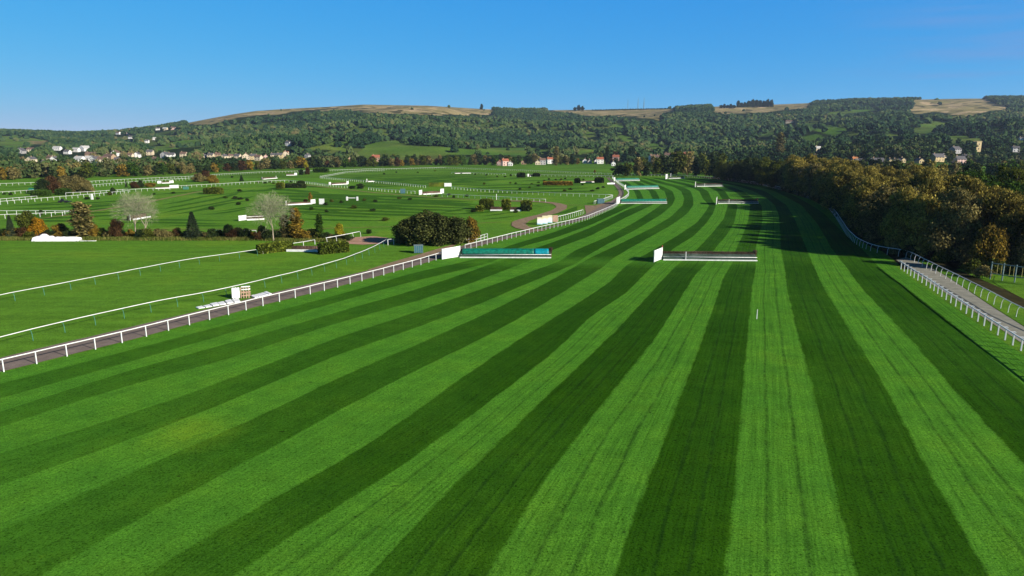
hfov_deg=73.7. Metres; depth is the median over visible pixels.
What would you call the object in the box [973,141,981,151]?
church tower
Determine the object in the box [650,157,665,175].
copse tree
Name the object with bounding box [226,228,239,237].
hedge shrub
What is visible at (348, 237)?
hedge shrub
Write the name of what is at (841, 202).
autumn tree
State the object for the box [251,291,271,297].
flat hurdles
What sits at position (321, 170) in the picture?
hedge
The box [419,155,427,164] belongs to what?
belt tree
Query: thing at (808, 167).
autumn tree
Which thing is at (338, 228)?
bush
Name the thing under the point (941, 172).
autumn tree
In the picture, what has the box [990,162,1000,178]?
broadleaf tree
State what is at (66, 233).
hedge shrub
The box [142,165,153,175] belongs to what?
belt tree
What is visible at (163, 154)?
house
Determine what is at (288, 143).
house
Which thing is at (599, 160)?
house
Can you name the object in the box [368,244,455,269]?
sandy verge
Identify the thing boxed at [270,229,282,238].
hedge shrub
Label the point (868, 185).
autumn tree
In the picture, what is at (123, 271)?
running rail
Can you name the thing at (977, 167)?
broadleaf tree
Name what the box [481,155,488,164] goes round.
belt tree
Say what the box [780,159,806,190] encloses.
autumn tree
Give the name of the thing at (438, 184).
infield obstacle
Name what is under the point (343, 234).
running rail
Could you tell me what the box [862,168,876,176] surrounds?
autumn tree
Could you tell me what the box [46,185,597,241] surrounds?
grass track
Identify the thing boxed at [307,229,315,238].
hedge shrub
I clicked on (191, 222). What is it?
conifer
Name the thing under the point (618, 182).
running rail
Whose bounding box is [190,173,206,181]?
bush
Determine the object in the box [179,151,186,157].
house
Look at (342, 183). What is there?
infield obstacle
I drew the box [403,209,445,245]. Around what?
bush
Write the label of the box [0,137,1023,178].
boundary woodland
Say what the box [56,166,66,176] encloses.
belt tree
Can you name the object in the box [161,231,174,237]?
hedge shrub
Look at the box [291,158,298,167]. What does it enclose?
belt tree
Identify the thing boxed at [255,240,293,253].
hedge
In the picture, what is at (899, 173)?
autumn tree
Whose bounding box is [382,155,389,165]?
belt tree
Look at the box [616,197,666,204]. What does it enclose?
steeplechase obstacle
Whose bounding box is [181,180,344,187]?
running rail
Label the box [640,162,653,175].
copse tree
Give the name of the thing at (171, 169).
belt tree
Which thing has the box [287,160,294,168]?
belt tree
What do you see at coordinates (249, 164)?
belt tree
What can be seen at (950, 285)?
gravel path
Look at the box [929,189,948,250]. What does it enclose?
autumn tree
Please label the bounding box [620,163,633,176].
copse tree
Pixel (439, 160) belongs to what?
belt tree
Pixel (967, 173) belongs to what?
broadleaf tree
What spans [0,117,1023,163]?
valley woodland
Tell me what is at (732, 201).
steeplechase obstacle
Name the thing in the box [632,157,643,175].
copse tree
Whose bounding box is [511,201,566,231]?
dirt track
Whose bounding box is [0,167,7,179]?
belt tree
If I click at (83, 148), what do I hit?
house
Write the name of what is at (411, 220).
bush
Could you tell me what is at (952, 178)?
autumn tree
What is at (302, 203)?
infield obstacle
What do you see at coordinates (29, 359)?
tarmac path
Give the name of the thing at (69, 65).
sky
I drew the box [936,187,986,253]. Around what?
autumn tree
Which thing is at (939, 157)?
house
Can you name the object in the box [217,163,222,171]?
belt tree
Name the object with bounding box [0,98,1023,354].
ground
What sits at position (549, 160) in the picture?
house
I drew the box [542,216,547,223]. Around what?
printed panel
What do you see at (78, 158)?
house
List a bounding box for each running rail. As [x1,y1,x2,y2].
[0,190,127,204]
[0,210,69,214]
[0,239,387,340]
[0,249,257,298]
[0,252,440,371]
[95,178,182,185]
[99,172,249,182]
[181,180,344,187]
[324,177,425,186]
[326,231,360,240]
[393,167,595,173]
[433,193,545,201]
[460,187,610,196]
[465,203,617,247]
[558,210,583,219]
[612,176,628,198]
[688,175,1023,316]
[900,261,1023,350]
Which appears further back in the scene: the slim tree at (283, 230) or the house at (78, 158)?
the house at (78, 158)
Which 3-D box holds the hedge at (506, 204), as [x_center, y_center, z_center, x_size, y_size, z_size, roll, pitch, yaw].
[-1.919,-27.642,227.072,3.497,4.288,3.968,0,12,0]
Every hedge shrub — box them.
[0,227,16,236]
[15,227,27,236]
[22,231,35,237]
[42,229,53,234]
[49,231,63,236]
[62,230,73,236]
[96,227,105,236]
[103,231,112,236]
[125,229,134,235]
[134,229,145,237]
[141,227,153,237]
[152,228,166,236]
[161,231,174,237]
[171,227,181,236]
[202,231,210,237]
[206,228,218,237]
[217,230,223,236]
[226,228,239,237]
[236,228,252,236]
[253,231,263,239]
[264,229,272,238]
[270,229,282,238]
[295,230,310,238]
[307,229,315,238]
[311,229,324,238]
[319,232,328,237]
[330,234,345,239]
[341,234,354,240]
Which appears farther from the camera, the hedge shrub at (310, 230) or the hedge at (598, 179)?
the hedge at (598, 179)
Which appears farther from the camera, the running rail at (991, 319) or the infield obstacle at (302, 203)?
the infield obstacle at (302, 203)
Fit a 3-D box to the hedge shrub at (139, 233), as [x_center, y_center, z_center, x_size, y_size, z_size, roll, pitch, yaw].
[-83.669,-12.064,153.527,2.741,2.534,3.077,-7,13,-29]
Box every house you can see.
[18,147,26,153]
[26,156,37,161]
[52,146,61,150]
[63,149,71,153]
[72,148,80,151]
[74,155,85,161]
[79,145,88,150]
[89,155,97,162]
[97,155,107,162]
[103,153,116,159]
[134,151,140,157]
[146,150,153,154]
[160,151,167,157]
[167,153,175,156]
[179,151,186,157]
[207,153,214,157]
[233,153,241,157]
[242,153,249,159]
[254,154,262,160]
[285,141,291,145]
[501,158,508,165]
[539,157,545,164]
[546,156,552,163]
[596,156,603,163]
[914,157,924,162]
[929,152,944,161]
[949,145,961,153]
[951,155,966,162]
[1011,145,1019,151]
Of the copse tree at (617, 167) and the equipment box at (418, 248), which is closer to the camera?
the equipment box at (418, 248)
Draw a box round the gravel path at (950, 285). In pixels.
[897,257,1023,343]
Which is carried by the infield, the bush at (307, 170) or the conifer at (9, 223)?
the conifer at (9, 223)
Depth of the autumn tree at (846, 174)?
210.50 m
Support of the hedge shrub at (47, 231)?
on the infield
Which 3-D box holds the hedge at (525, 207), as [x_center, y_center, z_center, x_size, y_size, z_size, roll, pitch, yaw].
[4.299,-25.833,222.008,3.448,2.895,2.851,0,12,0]
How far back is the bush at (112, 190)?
306.58 m
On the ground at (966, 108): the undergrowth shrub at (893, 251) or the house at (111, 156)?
the house at (111, 156)
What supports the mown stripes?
on the infield
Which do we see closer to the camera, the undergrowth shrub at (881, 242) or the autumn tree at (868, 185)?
the undergrowth shrub at (881, 242)
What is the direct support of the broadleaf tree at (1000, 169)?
on the wood floor
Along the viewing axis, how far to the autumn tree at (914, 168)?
223.87 m
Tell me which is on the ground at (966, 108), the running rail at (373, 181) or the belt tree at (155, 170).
the belt tree at (155, 170)
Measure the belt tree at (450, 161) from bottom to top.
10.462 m
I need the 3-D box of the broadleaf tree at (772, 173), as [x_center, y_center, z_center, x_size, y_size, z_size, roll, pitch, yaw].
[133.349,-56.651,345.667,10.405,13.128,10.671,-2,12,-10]
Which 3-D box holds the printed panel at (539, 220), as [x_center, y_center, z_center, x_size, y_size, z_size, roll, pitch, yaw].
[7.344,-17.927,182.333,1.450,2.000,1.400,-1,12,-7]
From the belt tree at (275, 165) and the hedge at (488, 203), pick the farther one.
the belt tree at (275, 165)
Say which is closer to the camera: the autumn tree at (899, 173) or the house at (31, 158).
the autumn tree at (899, 173)
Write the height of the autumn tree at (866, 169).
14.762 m
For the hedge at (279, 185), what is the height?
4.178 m
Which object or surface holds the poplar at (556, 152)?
on the ground at (966, 108)
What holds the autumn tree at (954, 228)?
on the wood floor
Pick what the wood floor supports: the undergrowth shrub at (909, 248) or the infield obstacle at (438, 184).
the undergrowth shrub at (909, 248)
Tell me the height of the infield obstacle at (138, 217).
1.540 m
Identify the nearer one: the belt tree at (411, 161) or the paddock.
the paddock
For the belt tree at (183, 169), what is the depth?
534.60 m
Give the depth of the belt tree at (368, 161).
746.48 m
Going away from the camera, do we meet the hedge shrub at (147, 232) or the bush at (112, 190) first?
the hedge shrub at (147, 232)
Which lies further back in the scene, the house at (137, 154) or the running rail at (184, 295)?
the house at (137, 154)
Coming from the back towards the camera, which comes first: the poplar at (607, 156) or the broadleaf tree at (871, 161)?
the poplar at (607, 156)
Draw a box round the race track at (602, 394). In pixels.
[0,178,1023,575]
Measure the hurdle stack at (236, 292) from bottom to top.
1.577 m
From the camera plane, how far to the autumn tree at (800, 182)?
292.60 m
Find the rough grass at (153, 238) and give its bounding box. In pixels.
[0,235,346,242]
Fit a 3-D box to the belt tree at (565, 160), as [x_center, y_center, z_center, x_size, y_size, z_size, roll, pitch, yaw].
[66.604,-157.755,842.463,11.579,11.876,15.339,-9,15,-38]
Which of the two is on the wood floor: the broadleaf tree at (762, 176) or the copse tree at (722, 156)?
the broadleaf tree at (762, 176)
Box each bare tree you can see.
[108,189,159,236]
[245,192,293,240]
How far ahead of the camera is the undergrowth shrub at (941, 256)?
121.67 m
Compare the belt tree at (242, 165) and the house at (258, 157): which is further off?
the house at (258, 157)
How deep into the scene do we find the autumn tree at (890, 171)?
231.41 m
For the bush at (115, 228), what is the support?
on the infield
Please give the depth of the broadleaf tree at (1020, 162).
392.62 m
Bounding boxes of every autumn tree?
[777,161,790,187]
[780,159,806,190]
[783,153,795,163]
[784,155,808,185]
[791,166,806,190]
[793,167,809,191]
[802,163,822,196]
[804,153,816,165]
[804,161,821,191]
[810,166,828,194]
[816,165,851,209]
[819,166,834,199]
[820,159,832,169]
[825,159,837,169]
[825,166,862,210]
[828,164,851,201]
[829,156,841,161]
[829,158,849,168]
[834,179,855,207]
[838,174,867,213]
[839,186,858,224]
[845,159,862,172]
[845,175,886,229]
[852,174,894,220]
[853,192,875,236]
[859,166,881,173]
[860,184,896,239]
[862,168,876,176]
[877,185,920,251]
[881,166,896,177]
[881,185,922,238]
[887,193,943,257]
[888,175,900,184]
[889,176,917,192]
[892,169,905,176]
[896,171,911,181]
[906,163,923,175]
[906,169,948,188]
[910,165,943,176]
[918,175,946,195]
[921,187,983,261]
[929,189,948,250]
[934,168,946,176]
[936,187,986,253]
[943,175,999,244]
[946,174,964,187]
[947,176,981,188]
[968,222,1010,264]
[979,185,1022,229]
[982,187,1023,256]
[1012,234,1023,270]
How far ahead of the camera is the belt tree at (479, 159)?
826.15 m
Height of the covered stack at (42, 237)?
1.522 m
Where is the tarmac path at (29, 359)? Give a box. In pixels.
[0,254,441,371]
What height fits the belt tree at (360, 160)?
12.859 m
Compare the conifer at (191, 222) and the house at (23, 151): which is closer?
the conifer at (191, 222)
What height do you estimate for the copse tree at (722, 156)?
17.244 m
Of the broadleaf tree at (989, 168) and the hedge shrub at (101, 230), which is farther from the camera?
the broadleaf tree at (989, 168)
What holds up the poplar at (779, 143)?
on the ground at (966, 108)
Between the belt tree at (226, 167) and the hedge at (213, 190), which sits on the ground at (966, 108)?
the belt tree at (226, 167)
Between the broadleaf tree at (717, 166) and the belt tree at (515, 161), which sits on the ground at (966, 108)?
the belt tree at (515, 161)
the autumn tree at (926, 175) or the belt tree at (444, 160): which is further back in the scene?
the belt tree at (444, 160)
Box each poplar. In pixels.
[552,146,559,165]
[604,146,610,163]
[627,145,632,162]
[773,132,785,152]
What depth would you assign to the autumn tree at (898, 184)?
166.18 m
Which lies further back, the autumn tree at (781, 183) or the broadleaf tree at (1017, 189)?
the autumn tree at (781, 183)
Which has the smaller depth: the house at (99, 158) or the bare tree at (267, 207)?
the bare tree at (267, 207)
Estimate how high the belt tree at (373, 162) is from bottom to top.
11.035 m
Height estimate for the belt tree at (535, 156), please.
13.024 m
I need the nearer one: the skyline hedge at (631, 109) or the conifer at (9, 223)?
the conifer at (9, 223)
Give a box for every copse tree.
[610,164,624,175]
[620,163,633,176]
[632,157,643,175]
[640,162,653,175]
[648,155,656,164]
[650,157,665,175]
[660,155,675,174]
[668,150,687,174]
[680,151,695,174]
[690,156,701,175]
[696,152,706,159]
[698,158,709,176]
[706,158,718,177]
[707,150,718,159]
[716,153,727,162]
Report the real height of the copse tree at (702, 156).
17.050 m
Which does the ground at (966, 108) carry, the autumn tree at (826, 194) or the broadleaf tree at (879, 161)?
the broadleaf tree at (879, 161)
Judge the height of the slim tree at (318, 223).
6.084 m
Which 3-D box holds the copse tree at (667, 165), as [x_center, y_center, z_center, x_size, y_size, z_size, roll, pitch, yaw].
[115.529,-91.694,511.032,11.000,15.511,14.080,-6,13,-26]
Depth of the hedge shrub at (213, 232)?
153.23 m
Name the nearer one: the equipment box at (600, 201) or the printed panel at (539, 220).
the printed panel at (539, 220)
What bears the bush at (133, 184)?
on the infield
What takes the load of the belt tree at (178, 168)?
on the ground at (966, 108)
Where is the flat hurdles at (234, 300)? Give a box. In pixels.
[196,298,239,308]
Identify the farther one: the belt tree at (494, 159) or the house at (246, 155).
the house at (246, 155)
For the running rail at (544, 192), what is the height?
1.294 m
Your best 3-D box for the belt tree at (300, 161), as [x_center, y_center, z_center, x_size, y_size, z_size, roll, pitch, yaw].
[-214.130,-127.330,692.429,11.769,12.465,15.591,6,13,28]
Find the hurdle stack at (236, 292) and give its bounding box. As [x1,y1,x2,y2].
[231,286,250,298]
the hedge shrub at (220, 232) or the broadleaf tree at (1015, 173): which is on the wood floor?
the broadleaf tree at (1015, 173)
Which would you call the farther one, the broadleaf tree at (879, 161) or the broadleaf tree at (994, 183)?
the broadleaf tree at (879, 161)
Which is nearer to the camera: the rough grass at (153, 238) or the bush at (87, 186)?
the rough grass at (153, 238)
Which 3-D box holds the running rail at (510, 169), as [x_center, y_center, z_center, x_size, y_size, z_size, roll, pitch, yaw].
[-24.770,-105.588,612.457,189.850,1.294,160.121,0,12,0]
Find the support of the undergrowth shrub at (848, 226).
on the wood floor
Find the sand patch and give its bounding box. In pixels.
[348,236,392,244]
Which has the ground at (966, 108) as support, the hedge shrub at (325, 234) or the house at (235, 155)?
the house at (235, 155)
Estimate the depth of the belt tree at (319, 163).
706.14 m
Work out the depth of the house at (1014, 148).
807.23 m
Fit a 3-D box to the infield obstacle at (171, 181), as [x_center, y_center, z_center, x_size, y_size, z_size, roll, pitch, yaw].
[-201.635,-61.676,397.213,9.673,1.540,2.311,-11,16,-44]
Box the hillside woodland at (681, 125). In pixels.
[0,95,1023,152]
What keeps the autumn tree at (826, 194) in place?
on the wood floor
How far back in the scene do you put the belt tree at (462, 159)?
800.55 m
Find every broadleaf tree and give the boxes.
[712,160,724,178]
[719,160,731,180]
[725,163,737,179]
[738,157,752,182]
[750,159,764,184]
[753,160,765,184]
[755,162,769,184]
[762,156,771,161]
[762,161,778,185]
[765,164,780,186]
[776,163,786,186]
[857,159,866,165]
[867,158,874,164]
[874,158,883,163]
[886,159,903,166]
[892,163,904,170]
[920,158,929,166]
[925,159,936,167]
[937,164,948,175]
[944,164,953,174]
[948,161,961,173]
[953,168,977,176]
[957,168,972,173]
[960,159,974,167]
[963,163,987,175]
[966,170,997,184]
[983,180,1000,187]
[984,163,993,175]
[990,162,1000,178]
[990,163,1006,175]
[992,166,1010,180]
[995,179,1023,192]
[996,167,1023,184]
[1007,162,1019,169]
[1007,186,1023,194]
[1016,160,1023,166]
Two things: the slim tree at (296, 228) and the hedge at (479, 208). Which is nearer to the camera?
the slim tree at (296, 228)
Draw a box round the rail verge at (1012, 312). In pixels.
[909,257,1023,325]
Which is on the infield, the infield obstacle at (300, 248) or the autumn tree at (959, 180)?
the infield obstacle at (300, 248)
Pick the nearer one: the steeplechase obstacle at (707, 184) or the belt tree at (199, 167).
the steeplechase obstacle at (707, 184)
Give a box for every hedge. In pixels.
[30,189,51,196]
[54,188,71,194]
[203,187,223,193]
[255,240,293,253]
[275,182,284,188]
[285,183,306,187]
[313,168,329,172]
[317,241,349,254]
[475,204,483,211]
[478,198,493,209]
[501,198,510,209]
[517,172,525,177]
[520,200,531,209]
[520,204,529,210]
[543,181,572,184]
[574,178,580,182]
[592,108,672,110]
[594,177,603,182]
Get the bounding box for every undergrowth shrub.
[844,218,853,227]
[868,239,879,246]
[874,239,889,249]
[888,242,902,254]
[901,244,918,258]
[930,249,954,262]
[957,249,972,263]
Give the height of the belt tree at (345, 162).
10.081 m
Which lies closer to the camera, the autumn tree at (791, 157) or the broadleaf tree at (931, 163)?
the autumn tree at (791, 157)
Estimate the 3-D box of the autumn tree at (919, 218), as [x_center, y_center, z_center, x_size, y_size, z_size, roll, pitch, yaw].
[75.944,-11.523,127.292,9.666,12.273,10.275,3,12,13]
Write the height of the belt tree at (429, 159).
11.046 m
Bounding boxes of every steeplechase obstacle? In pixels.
[441,246,552,258]
[614,177,639,180]
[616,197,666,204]
[624,185,658,189]
[653,245,757,261]
[665,174,683,178]
[695,182,722,186]
[716,198,757,203]
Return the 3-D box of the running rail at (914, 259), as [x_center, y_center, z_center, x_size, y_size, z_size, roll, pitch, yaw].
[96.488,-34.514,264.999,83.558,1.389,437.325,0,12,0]
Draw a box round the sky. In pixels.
[0,0,1023,130]
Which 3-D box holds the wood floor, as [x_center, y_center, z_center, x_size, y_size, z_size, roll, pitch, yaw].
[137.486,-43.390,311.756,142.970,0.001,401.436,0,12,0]
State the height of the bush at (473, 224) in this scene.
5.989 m
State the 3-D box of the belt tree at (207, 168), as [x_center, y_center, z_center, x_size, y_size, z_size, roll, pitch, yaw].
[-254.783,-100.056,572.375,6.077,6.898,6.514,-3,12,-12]
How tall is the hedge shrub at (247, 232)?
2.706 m
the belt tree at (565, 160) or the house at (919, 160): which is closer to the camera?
the house at (919, 160)
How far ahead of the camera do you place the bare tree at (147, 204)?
152.19 m
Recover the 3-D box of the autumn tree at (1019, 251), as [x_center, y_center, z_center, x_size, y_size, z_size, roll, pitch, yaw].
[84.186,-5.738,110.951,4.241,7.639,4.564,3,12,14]
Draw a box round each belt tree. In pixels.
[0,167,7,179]
[7,167,21,179]
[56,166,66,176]
[77,163,93,177]
[79,162,98,176]
[114,164,129,176]
[125,162,140,176]
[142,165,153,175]
[151,165,159,174]
[157,163,167,174]
[166,163,175,173]
[175,165,180,173]
[180,163,189,173]
[186,163,195,173]
[196,164,202,172]
[204,165,211,171]
[210,163,219,172]
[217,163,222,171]
[222,163,231,171]
[230,162,239,170]
[237,160,247,170]
[246,160,254,169]
[257,163,264,169]
[261,158,272,168]
[272,160,278,168]
[278,160,287,168]
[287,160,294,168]
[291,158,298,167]
[295,156,306,167]
[307,157,315,167]
[316,159,323,167]
[333,157,340,166]
[342,158,350,167]
[349,159,358,166]
[355,156,365,166]
[365,159,370,166]
[370,157,376,166]
[377,159,383,166]
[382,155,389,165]
[389,158,394,165]
[393,157,400,165]
[403,157,410,165]
[408,158,415,165]
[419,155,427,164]
[425,156,434,164]
[438,155,441,164]
[441,156,447,165]
[447,157,454,165]
[452,155,461,165]
[459,155,467,164]
[469,154,476,162]
[476,155,481,164]
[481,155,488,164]
[488,155,500,164]
[511,157,519,164]
[523,155,532,164]
[531,153,539,162]
[560,155,569,164]
[569,155,575,164]
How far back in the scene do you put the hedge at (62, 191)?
296.38 m
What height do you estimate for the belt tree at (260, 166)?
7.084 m
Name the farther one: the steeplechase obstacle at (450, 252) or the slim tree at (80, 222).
the slim tree at (80, 222)
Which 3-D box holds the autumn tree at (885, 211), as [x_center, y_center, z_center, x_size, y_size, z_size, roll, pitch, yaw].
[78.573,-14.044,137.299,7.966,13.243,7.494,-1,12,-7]
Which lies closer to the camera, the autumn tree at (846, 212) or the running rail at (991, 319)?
the running rail at (991, 319)
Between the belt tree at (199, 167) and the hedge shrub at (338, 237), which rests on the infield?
the hedge shrub at (338, 237)
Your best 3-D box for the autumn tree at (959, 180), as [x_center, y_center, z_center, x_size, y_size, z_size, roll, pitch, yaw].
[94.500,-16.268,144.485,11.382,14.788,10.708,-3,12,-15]
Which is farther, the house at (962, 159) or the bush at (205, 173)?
the house at (962, 159)
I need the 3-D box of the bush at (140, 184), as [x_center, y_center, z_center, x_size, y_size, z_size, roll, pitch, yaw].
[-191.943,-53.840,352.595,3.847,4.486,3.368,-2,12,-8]
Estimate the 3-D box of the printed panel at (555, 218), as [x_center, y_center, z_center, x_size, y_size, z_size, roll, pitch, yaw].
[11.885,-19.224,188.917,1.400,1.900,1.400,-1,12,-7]
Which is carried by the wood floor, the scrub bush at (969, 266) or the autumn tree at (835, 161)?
the autumn tree at (835, 161)
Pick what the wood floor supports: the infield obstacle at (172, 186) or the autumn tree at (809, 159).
the autumn tree at (809, 159)
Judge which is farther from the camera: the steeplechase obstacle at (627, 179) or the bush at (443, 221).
the steeplechase obstacle at (627, 179)
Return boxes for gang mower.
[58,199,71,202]
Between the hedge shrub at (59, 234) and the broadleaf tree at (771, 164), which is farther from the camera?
the broadleaf tree at (771, 164)
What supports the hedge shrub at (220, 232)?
on the infield
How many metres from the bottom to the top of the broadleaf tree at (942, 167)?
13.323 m
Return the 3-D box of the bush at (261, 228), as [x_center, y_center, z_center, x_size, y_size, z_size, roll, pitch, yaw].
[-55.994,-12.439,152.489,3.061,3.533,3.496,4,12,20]
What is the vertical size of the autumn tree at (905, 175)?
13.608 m
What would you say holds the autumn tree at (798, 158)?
on the wood floor
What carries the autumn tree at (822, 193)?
on the wood floor
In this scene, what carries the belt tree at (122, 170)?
on the ground at (966, 108)
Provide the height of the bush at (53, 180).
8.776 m
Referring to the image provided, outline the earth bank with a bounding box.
[918,257,1023,306]
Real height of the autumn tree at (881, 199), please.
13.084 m
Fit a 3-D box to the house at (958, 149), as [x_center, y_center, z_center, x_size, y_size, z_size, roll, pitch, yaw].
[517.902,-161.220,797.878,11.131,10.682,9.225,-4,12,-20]
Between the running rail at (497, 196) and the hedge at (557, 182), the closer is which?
the running rail at (497, 196)
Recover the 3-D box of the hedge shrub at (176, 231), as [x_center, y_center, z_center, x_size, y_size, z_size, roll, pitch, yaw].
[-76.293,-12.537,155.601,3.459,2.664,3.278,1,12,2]
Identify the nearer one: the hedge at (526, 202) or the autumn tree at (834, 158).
the hedge at (526, 202)
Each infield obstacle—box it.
[127,213,150,220]
[155,185,178,188]
[157,180,173,183]
[238,215,263,220]
[286,199,314,204]
[286,245,317,251]
[329,181,348,184]
[419,189,443,194]
[429,182,451,186]
[490,206,501,210]
[510,207,520,210]
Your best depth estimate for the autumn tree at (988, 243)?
111.62 m
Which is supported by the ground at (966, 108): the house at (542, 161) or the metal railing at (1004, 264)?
the house at (542, 161)
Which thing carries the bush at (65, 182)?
on the infield
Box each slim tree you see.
[65,201,95,236]
[277,214,291,238]
[286,207,303,238]
[313,213,323,237]
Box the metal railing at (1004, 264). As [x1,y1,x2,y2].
[989,262,1023,282]
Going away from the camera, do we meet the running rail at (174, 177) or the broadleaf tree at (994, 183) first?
the broadleaf tree at (994, 183)
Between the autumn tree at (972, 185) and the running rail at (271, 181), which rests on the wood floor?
the autumn tree at (972, 185)
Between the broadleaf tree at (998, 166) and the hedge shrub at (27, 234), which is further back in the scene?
the broadleaf tree at (998, 166)
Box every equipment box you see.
[414,244,422,252]
[597,199,604,203]
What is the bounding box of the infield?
[0,178,627,372]
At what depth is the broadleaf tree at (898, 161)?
424.28 m
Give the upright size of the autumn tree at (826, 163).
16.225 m
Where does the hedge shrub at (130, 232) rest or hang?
on the infield
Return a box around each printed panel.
[537,217,542,224]
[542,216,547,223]
[547,215,551,222]
[552,215,557,221]
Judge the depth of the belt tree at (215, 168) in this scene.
572.74 m
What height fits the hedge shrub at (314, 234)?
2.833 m
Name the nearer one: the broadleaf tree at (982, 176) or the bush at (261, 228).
the bush at (261, 228)
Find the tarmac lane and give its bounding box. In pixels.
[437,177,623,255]
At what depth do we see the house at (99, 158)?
857.96 m
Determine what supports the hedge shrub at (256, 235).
on the infield
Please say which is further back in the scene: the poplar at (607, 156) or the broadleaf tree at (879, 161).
the poplar at (607, 156)
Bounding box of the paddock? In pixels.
[993,276,1023,298]
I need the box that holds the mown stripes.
[3,174,598,226]
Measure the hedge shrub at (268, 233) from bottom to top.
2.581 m
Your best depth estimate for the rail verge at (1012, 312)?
92.75 m
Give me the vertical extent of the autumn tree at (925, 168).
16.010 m
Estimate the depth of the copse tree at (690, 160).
517.68 m
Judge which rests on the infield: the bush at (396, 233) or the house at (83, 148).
the bush at (396, 233)
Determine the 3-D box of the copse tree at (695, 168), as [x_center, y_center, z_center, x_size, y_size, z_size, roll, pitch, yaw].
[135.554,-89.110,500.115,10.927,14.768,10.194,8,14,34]
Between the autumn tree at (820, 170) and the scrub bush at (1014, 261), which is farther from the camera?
the autumn tree at (820, 170)
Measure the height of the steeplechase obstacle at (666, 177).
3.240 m
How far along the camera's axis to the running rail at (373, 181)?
405.46 m
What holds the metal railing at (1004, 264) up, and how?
on the paddock
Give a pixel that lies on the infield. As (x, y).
(26, 264)
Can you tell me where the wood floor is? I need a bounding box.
[700,177,1011,268]
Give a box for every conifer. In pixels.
[5,215,15,236]
[184,212,202,239]
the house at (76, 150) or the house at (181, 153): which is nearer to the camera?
the house at (181, 153)
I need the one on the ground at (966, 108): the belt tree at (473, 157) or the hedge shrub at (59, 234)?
the belt tree at (473, 157)
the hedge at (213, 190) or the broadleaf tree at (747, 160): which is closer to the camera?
the hedge at (213, 190)
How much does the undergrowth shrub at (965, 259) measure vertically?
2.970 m
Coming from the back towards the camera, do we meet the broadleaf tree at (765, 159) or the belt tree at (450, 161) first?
the belt tree at (450, 161)
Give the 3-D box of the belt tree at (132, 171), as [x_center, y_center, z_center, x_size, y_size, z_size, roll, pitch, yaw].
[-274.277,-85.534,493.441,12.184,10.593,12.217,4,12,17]
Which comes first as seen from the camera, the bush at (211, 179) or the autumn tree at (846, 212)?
the autumn tree at (846, 212)
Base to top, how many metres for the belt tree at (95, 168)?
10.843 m
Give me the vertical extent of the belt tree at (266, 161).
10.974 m
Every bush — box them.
[14,210,34,233]
[26,217,48,236]
[32,178,49,189]
[42,176,60,193]
[50,223,68,231]
[55,174,76,188]
[69,174,85,192]
[78,179,95,192]
[87,223,98,236]
[108,218,123,236]
[110,187,115,193]
[129,181,139,187]
[137,180,143,187]
[144,183,155,186]
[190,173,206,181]
[201,170,209,180]
[207,175,218,182]
[222,224,232,237]
[257,224,267,238]
[304,167,309,173]
[334,223,345,234]
[356,183,364,188]
[390,218,411,243]
[398,214,432,244]
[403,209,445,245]
[427,213,457,246]
[440,215,474,244]
[465,216,481,242]
[958,258,984,273]
[971,265,994,278]
[984,257,1006,273]
[1001,259,1013,271]
[1005,256,1023,273]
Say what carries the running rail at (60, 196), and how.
on the infield
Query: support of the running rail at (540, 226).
on the infield
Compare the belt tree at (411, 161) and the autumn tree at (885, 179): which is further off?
the belt tree at (411, 161)
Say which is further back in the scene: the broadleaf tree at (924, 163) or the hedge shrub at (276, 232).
the broadleaf tree at (924, 163)
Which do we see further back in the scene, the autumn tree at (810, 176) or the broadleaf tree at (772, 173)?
the broadleaf tree at (772, 173)
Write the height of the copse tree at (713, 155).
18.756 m
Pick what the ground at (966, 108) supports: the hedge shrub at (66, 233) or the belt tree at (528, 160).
the belt tree at (528, 160)
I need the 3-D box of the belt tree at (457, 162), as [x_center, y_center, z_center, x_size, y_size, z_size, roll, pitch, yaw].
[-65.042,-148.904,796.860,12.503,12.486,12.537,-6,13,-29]
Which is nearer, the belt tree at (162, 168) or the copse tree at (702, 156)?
the belt tree at (162, 168)
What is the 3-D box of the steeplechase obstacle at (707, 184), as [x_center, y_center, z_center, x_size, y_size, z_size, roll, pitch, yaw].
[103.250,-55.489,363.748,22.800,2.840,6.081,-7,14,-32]
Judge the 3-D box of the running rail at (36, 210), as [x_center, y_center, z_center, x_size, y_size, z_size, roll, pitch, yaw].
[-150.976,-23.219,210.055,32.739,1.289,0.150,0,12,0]
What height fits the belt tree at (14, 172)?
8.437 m
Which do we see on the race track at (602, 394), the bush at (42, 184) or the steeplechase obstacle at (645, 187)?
the steeplechase obstacle at (645, 187)
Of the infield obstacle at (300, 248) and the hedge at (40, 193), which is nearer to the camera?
the infield obstacle at (300, 248)
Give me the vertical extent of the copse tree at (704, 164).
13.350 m
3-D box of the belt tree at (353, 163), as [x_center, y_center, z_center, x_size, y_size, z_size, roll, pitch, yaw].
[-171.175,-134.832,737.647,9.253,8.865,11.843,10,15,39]
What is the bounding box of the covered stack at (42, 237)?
[32,234,95,240]
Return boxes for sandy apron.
[585,201,609,213]
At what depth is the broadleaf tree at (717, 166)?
446.57 m
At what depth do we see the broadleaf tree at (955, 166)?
369.19 m
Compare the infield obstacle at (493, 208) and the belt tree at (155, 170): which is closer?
the infield obstacle at (493, 208)
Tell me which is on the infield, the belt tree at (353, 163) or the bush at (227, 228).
the bush at (227, 228)
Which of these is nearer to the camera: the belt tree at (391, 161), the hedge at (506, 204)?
the hedge at (506, 204)
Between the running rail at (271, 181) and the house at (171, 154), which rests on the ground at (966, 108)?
the house at (171, 154)

